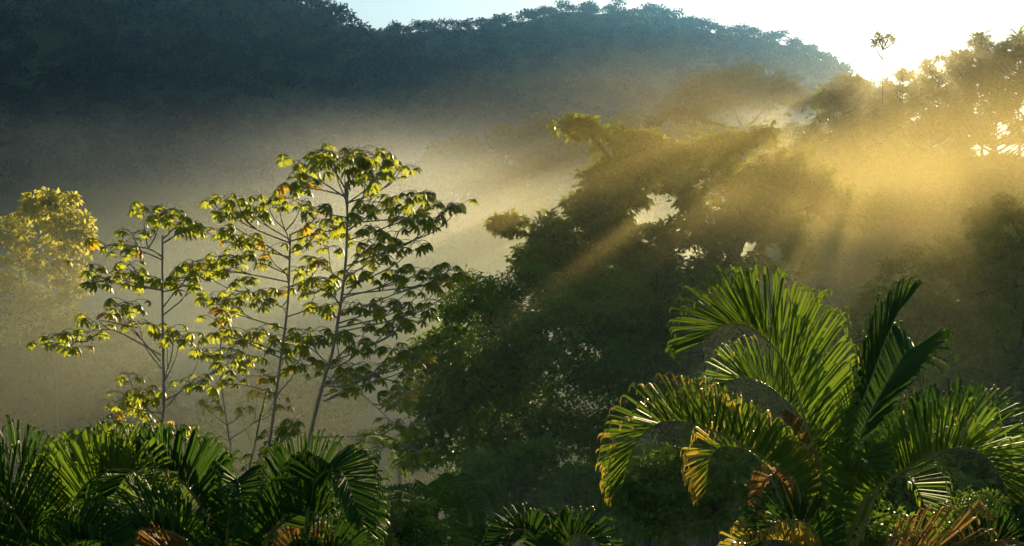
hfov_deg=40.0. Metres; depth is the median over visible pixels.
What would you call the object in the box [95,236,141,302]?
canopy tree
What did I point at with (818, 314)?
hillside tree
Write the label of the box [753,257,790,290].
hillside tree
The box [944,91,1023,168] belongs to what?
ridge tree
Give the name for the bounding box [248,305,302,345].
canopy tree
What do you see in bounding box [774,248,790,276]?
hillside tree
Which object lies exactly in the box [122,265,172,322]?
canopy tree
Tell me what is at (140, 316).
canopy tree
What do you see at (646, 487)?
bush
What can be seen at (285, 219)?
canopy tree
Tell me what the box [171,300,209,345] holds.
canopy tree
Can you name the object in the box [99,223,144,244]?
canopy tree
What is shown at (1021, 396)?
hillside tree
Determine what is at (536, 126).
canopy tree
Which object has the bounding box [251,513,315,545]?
bush
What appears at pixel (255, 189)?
canopy tree
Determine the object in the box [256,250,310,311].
canopy tree
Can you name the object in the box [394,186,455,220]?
canopy tree
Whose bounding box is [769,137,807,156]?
canopy tree
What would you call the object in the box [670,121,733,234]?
tree
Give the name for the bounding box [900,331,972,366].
hillside tree
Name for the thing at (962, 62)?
ridge tree
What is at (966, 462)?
bush
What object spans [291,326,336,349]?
canopy tree
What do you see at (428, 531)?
bush
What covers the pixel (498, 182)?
canopy tree
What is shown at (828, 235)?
tree
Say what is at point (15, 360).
canopy tree
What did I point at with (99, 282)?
canopy tree
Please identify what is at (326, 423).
canopy tree
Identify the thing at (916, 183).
tree
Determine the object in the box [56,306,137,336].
canopy tree
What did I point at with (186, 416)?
canopy tree
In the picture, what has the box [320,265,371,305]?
canopy tree
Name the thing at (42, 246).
canopy tree
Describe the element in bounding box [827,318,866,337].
hillside tree
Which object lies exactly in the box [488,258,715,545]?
leafy tree
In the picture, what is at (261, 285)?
canopy tree
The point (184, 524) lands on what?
areca palm
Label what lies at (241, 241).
umbrella leaf tree
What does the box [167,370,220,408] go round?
canopy tree
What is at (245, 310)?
canopy tree
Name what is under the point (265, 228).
canopy tree
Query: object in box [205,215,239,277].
canopy tree
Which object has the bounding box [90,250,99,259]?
canopy tree
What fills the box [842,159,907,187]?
tree
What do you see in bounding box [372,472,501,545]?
feather palm
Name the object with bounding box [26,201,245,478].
umbrella leaf tree
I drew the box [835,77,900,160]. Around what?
ridge tree
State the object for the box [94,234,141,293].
canopy tree
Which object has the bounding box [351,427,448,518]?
tree
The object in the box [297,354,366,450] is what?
canopy tree
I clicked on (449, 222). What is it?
canopy tree
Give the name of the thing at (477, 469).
bush
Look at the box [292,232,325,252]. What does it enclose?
canopy tree
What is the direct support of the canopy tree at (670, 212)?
on the terrain
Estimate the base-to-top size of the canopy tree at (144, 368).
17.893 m
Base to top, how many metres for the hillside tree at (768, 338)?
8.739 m
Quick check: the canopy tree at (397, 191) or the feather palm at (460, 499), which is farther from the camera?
the canopy tree at (397, 191)
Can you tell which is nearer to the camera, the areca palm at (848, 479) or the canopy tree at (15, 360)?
the areca palm at (848, 479)
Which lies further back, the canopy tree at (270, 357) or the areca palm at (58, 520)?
the canopy tree at (270, 357)
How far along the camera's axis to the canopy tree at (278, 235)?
288.16 m
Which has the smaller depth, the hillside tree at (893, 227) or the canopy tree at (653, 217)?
the hillside tree at (893, 227)
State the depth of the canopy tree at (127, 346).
128.73 m
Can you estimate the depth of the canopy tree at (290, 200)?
334.58 m
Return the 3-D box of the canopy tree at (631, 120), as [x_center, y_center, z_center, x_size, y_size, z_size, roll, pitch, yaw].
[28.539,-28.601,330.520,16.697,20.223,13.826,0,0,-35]
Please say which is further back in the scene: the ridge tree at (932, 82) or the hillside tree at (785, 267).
the ridge tree at (932, 82)
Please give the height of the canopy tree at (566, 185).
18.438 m
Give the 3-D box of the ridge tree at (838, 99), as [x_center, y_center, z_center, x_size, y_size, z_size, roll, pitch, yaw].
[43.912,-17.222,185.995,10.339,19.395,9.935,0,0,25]
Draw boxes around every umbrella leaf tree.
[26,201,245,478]
[188,193,354,476]
[188,290,294,466]
[271,142,478,517]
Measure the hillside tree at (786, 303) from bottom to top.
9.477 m
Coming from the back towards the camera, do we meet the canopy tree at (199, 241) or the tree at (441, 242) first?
the canopy tree at (199, 241)
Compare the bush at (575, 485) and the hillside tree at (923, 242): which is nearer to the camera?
the bush at (575, 485)
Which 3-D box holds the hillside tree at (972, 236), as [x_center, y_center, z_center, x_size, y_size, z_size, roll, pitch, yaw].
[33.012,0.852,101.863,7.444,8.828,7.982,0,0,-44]
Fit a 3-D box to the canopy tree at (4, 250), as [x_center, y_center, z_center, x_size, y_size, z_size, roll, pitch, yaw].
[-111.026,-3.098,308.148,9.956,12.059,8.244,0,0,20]
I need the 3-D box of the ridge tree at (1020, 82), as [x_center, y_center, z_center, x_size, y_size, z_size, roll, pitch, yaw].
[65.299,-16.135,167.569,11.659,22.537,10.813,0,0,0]
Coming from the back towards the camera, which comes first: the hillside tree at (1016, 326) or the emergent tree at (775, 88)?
the emergent tree at (775, 88)
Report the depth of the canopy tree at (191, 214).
311.50 m
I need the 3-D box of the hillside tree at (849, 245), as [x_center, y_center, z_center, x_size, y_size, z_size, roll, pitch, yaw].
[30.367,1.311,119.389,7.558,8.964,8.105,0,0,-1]
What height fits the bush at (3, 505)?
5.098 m
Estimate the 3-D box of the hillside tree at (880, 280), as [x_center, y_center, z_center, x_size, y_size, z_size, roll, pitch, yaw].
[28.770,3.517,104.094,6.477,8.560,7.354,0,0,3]
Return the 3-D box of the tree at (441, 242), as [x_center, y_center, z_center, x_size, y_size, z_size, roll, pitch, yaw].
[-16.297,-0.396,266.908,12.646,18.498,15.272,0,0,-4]
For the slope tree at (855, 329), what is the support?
on the terrain
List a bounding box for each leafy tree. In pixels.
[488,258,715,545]
[614,271,785,545]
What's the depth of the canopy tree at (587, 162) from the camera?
280.58 m
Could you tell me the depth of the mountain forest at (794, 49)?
972.28 m
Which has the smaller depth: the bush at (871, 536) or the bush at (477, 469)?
the bush at (871, 536)
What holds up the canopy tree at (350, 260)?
on the terrain
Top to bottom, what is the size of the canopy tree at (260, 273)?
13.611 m
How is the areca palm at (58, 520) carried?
on the terrain
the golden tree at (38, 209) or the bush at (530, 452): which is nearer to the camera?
the bush at (530, 452)
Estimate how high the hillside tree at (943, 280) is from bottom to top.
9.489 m
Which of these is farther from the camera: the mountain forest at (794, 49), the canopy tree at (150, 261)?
the mountain forest at (794, 49)
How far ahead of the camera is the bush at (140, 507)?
14.37 m
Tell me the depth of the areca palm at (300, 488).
9.59 m
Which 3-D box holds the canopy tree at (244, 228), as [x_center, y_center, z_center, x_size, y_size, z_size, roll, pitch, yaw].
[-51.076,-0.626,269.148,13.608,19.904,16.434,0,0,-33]
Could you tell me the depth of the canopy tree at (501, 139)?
337.17 m
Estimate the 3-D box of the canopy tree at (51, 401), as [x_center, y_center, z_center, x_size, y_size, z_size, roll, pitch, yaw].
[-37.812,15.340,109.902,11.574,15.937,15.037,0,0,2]
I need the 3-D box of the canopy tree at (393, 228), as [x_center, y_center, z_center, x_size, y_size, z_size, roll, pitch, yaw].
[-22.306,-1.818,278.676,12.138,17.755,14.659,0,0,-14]
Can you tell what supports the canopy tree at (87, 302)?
on the terrain
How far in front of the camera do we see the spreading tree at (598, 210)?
49.07 m
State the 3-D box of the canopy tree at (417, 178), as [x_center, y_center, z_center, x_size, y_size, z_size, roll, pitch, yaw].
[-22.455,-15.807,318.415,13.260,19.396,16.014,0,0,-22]
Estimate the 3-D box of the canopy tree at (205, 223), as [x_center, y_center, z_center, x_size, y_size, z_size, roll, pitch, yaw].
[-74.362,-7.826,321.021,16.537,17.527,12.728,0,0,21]
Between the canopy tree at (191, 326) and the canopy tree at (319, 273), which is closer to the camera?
the canopy tree at (191, 326)
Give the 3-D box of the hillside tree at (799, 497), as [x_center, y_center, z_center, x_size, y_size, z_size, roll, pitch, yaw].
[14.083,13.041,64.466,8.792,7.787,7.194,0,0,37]
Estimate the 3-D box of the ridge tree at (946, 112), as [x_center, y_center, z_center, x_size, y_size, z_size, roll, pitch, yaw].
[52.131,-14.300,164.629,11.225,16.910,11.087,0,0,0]
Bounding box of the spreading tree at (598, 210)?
[482,112,897,545]
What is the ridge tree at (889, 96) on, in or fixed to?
on the terrain
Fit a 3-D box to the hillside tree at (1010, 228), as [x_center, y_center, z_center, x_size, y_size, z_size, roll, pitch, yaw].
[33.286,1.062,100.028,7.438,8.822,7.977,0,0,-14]
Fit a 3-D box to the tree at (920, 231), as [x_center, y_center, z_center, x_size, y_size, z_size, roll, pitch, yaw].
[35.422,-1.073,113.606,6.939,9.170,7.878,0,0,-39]
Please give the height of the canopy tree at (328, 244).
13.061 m
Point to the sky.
(843, 28)
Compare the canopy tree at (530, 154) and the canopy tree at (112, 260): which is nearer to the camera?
the canopy tree at (112, 260)
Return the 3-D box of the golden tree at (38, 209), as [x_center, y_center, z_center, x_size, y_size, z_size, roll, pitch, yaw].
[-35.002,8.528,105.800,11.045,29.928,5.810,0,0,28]
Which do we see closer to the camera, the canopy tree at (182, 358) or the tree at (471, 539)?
the tree at (471, 539)
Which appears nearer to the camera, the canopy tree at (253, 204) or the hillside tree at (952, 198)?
the hillside tree at (952, 198)
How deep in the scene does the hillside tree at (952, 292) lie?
86.07 m
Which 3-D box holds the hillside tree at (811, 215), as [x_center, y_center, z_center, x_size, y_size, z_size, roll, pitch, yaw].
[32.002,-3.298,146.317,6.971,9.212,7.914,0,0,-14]
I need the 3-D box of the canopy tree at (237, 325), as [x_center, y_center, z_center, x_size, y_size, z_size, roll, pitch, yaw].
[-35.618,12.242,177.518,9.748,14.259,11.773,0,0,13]
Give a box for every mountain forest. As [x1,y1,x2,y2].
[0,0,566,199]
[355,0,995,168]
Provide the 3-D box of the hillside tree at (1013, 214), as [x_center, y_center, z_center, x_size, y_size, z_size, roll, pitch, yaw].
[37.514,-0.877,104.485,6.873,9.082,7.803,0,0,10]
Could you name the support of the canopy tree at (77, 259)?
on the terrain
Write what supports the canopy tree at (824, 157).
on the terrain
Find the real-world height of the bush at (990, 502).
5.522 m
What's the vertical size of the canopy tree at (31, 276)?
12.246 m
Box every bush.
[0,495,73,545]
[79,501,158,545]
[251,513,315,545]
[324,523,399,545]
[376,490,467,545]
[429,447,527,528]
[475,434,579,523]
[532,450,644,545]
[589,446,712,545]
[600,443,706,545]
[650,421,761,545]
[683,447,790,545]
[698,417,818,545]
[735,361,839,544]
[789,495,929,545]
[792,423,922,524]
[873,443,979,545]
[901,485,1023,545]
[920,418,1023,521]
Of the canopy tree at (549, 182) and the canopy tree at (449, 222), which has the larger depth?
the canopy tree at (549, 182)
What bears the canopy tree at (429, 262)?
on the terrain
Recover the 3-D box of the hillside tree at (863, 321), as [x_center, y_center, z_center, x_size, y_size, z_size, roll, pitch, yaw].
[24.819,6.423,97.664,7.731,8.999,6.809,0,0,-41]
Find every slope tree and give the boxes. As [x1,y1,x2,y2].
[785,290,947,528]
[858,227,1023,464]
[955,191,1023,545]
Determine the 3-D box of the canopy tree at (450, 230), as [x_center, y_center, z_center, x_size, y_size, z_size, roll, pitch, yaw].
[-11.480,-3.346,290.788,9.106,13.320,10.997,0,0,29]
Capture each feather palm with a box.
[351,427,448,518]
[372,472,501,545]
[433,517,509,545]
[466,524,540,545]
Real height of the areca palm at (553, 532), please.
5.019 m
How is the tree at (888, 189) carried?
on the terrain
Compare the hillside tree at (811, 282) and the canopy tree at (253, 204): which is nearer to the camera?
the hillside tree at (811, 282)
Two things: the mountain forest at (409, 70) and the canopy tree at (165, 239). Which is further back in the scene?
the mountain forest at (409, 70)
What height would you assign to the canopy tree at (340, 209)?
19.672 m
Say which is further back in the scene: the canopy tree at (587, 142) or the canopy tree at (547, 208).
the canopy tree at (587, 142)
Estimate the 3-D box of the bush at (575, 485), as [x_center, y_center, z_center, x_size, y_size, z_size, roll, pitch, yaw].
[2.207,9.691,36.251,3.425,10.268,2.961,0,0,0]
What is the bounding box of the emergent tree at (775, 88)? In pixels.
[642,58,818,209]
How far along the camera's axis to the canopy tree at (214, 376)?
199.26 m
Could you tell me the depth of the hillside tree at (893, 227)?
119.65 m
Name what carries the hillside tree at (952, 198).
on the terrain
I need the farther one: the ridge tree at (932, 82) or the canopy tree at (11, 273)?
the canopy tree at (11, 273)
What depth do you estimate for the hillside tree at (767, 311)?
118.40 m
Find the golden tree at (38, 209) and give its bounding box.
[0,186,97,450]
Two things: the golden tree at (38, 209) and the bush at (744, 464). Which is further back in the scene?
the golden tree at (38, 209)
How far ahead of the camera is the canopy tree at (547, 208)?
263.70 m
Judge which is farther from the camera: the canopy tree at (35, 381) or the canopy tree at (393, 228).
the canopy tree at (393, 228)
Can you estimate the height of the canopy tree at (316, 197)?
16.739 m
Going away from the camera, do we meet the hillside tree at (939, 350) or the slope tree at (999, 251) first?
the slope tree at (999, 251)
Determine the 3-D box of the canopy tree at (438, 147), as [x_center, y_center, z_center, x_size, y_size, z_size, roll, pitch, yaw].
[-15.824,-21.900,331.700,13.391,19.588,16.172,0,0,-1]
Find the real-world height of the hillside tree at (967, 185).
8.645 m
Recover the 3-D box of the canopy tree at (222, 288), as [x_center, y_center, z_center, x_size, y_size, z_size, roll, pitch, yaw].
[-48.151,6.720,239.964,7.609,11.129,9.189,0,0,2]
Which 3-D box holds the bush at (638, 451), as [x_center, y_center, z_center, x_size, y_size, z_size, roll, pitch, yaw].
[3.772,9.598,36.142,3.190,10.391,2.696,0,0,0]
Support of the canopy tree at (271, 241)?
on the terrain
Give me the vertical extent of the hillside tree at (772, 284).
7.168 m
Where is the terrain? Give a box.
[0,0,1019,545]
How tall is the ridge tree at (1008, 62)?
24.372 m
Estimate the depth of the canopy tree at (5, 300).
131.38 m
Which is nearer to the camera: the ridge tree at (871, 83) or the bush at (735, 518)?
the bush at (735, 518)
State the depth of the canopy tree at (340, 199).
302.85 m
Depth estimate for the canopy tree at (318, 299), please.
237.34 m
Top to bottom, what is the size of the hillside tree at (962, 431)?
8.897 m
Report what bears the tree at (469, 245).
on the terrain
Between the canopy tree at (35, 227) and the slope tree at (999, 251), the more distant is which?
the canopy tree at (35, 227)
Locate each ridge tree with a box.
[794,110,868,160]
[806,70,879,135]
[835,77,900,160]
[836,102,930,162]
[868,66,934,137]
[869,31,899,138]
[882,112,978,169]
[903,51,975,153]
[912,78,990,154]
[935,29,1017,154]
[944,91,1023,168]
[975,25,1023,154]
[1010,69,1023,122]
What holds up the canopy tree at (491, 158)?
on the terrain
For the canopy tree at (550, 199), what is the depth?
274.50 m
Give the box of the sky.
[303,0,1023,156]
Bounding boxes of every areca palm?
[0,415,183,545]
[76,419,265,545]
[230,391,394,545]
[479,502,625,545]
[595,262,1023,545]
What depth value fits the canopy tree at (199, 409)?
144.79 m
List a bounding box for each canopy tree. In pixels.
[0,233,14,255]
[0,260,18,275]
[0,270,59,331]
[0,331,71,428]
[0,357,129,460]
[0,367,111,494]
[5,335,184,514]
[8,234,52,291]
[9,278,36,292]
[15,254,51,291]
[23,222,49,240]
[35,275,69,295]
[36,311,174,383]
[37,248,98,274]
[44,289,100,315]
[54,263,101,290]
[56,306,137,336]
[80,362,192,454]
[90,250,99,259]
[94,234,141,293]
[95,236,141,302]
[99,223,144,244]
[100,262,155,304]
[101,312,147,332]
[117,309,151,327]
[121,217,160,248]
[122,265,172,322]
[137,250,169,300]
[138,200,205,269]
[154,339,209,409]
[163,201,209,243]
[163,233,180,246]
[164,245,205,299]
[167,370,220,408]
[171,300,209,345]
[173,229,208,248]
[174,241,202,284]
[174,252,232,310]
[181,310,218,335]
[183,327,227,384]
[184,193,224,253]
[184,401,230,467]
[194,313,272,424]
[200,360,295,464]
[202,226,230,281]
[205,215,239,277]
[205,220,271,276]
[205,280,238,315]
[213,196,273,270]
[219,254,245,280]
[223,182,275,205]
[227,299,259,327]
[229,215,270,273]
[230,273,287,303]
[234,346,312,447]
[242,232,311,307]
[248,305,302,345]
[250,251,286,280]
[250,356,370,423]
[255,198,313,233]
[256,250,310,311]
[259,231,287,240]
[271,222,299,236]
[271,227,295,239]
[272,407,367,520]
[284,197,300,219]
[284,333,336,407]
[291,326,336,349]
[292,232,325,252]
[295,244,326,310]
[295,276,345,328]
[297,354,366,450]
[302,170,363,217]
[303,210,321,232]
[305,303,354,330]
[313,189,325,206]
[313,203,373,243]
[314,265,336,297]
[316,234,384,308]
[319,238,339,297]
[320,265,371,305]
[322,237,370,311]
[322,320,388,365]
[327,185,394,229]
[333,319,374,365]
[348,263,383,319]
[365,181,445,276]
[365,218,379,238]
[366,227,437,317]
[371,221,410,305]
[382,161,448,224]
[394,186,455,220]
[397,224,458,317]
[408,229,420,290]
[419,139,472,217]
[419,215,457,231]
[420,150,491,225]
[430,159,470,225]
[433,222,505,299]
[438,226,461,287]
[455,185,529,289]
[460,168,541,270]
[470,121,528,162]
[474,150,512,172]
[477,208,535,309]
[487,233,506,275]
[508,133,578,193]
[510,188,575,273]
[514,197,581,243]
[516,185,558,206]
[517,110,575,152]
[526,170,560,190]
[549,151,631,266]
[555,135,610,172]
[556,141,610,189]
[556,171,579,196]
[580,213,654,242]
[604,108,672,138]
[616,178,676,240]
[648,200,677,222]
[651,178,663,224]
[663,115,733,140]
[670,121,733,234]
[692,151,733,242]
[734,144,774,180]
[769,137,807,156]
[776,121,825,154]
[818,125,881,163]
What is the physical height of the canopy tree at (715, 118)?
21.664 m
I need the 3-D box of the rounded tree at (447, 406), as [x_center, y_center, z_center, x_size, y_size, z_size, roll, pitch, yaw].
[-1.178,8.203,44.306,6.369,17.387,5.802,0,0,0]
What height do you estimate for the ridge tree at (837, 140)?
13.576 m
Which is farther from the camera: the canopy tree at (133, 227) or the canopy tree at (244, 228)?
the canopy tree at (133, 227)
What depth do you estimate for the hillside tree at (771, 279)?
130.07 m
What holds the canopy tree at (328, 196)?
on the terrain
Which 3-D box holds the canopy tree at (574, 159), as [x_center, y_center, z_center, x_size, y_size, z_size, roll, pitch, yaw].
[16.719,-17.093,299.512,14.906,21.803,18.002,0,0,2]
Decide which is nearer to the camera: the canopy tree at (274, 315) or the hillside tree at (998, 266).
the hillside tree at (998, 266)
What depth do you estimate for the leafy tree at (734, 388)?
43.78 m
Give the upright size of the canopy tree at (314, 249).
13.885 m
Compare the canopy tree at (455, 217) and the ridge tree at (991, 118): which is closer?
the ridge tree at (991, 118)
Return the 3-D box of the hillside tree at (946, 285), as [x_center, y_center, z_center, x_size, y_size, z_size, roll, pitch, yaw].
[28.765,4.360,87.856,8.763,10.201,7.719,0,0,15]
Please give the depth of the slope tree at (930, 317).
37.01 m
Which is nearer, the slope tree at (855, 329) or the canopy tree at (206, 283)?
the slope tree at (855, 329)
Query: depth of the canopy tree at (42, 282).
258.48 m
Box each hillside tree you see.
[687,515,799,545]
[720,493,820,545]
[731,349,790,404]
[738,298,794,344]
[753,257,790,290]
[755,293,824,337]
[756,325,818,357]
[760,273,780,292]
[761,257,830,300]
[761,270,790,298]
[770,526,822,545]
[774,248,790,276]
[776,251,820,273]
[778,305,842,347]
[787,257,854,303]
[790,238,850,298]
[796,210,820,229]
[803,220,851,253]
[815,243,907,289]
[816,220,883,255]
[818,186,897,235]
[819,303,888,340]
[820,281,862,311]
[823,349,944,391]
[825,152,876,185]
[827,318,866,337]
[833,236,895,291]
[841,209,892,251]
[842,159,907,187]
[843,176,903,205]
[849,258,937,319]
[852,269,915,306]
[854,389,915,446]
[871,211,917,261]
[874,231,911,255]
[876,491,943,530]
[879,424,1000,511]
[888,279,944,320]
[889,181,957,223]
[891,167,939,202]
[891,341,1023,421]
[895,180,985,223]
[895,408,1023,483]
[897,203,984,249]
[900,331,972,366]
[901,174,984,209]
[902,270,994,335]
[904,267,1019,325]
[908,239,941,266]
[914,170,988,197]
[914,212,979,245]
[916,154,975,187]
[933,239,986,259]
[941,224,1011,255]
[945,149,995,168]
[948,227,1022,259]
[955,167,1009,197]
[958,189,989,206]
[968,240,1023,285]
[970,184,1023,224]
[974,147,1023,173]
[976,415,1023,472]
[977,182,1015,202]
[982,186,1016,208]
[982,279,1022,337]
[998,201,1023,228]
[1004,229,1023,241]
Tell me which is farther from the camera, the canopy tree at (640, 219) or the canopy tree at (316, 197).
the canopy tree at (316, 197)
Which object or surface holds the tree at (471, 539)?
on the terrain
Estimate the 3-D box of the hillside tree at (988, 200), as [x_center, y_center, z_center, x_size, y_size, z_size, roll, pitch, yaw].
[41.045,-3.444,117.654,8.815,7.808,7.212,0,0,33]
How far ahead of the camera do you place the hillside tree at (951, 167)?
138.31 m
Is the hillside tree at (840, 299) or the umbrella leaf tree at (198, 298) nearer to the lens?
the umbrella leaf tree at (198, 298)
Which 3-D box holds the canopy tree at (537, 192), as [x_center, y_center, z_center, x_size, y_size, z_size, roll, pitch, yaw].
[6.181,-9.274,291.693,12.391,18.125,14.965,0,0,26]
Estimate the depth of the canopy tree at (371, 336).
184.41 m
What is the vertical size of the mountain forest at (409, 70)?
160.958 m
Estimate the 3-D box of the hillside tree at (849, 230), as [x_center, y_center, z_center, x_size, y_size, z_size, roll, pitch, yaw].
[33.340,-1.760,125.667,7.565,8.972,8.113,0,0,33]
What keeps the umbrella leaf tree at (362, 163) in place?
on the terrain
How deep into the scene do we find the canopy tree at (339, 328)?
201.19 m
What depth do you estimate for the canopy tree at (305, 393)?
132.37 m
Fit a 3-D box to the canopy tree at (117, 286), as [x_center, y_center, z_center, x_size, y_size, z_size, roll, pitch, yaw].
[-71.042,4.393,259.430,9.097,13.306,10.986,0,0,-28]
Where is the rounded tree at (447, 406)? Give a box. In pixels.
[377,259,566,545]
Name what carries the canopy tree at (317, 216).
on the terrain
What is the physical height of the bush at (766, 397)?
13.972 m
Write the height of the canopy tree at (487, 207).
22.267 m
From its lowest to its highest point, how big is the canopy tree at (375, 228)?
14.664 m
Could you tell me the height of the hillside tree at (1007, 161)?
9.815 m
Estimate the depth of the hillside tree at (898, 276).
98.81 m
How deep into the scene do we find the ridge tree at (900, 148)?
154.36 m
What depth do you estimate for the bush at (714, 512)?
25.82 m
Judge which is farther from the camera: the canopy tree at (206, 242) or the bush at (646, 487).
the canopy tree at (206, 242)
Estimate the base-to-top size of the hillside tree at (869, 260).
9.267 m
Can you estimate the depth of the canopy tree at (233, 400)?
136.03 m
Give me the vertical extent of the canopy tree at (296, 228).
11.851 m
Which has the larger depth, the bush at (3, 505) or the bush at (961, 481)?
the bush at (961, 481)
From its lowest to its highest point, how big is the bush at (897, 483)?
8.431 m
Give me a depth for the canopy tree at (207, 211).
327.10 m
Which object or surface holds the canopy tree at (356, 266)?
on the terrain
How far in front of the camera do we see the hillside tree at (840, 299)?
112.11 m
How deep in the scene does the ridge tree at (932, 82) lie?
185.01 m
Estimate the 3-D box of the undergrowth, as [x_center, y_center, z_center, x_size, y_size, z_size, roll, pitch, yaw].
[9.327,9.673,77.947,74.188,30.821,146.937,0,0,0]
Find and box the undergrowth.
[207,298,1023,545]
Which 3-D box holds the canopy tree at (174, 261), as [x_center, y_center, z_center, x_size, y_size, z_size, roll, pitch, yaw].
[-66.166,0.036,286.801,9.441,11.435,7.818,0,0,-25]
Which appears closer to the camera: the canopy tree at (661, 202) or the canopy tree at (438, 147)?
the canopy tree at (661, 202)
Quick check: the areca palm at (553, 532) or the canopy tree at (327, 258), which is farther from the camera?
the canopy tree at (327, 258)
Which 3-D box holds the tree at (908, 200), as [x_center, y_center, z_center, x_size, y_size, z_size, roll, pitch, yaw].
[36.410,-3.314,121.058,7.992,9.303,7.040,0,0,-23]
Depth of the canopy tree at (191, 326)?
228.79 m
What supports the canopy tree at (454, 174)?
on the terrain
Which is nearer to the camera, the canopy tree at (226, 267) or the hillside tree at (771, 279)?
the hillside tree at (771, 279)

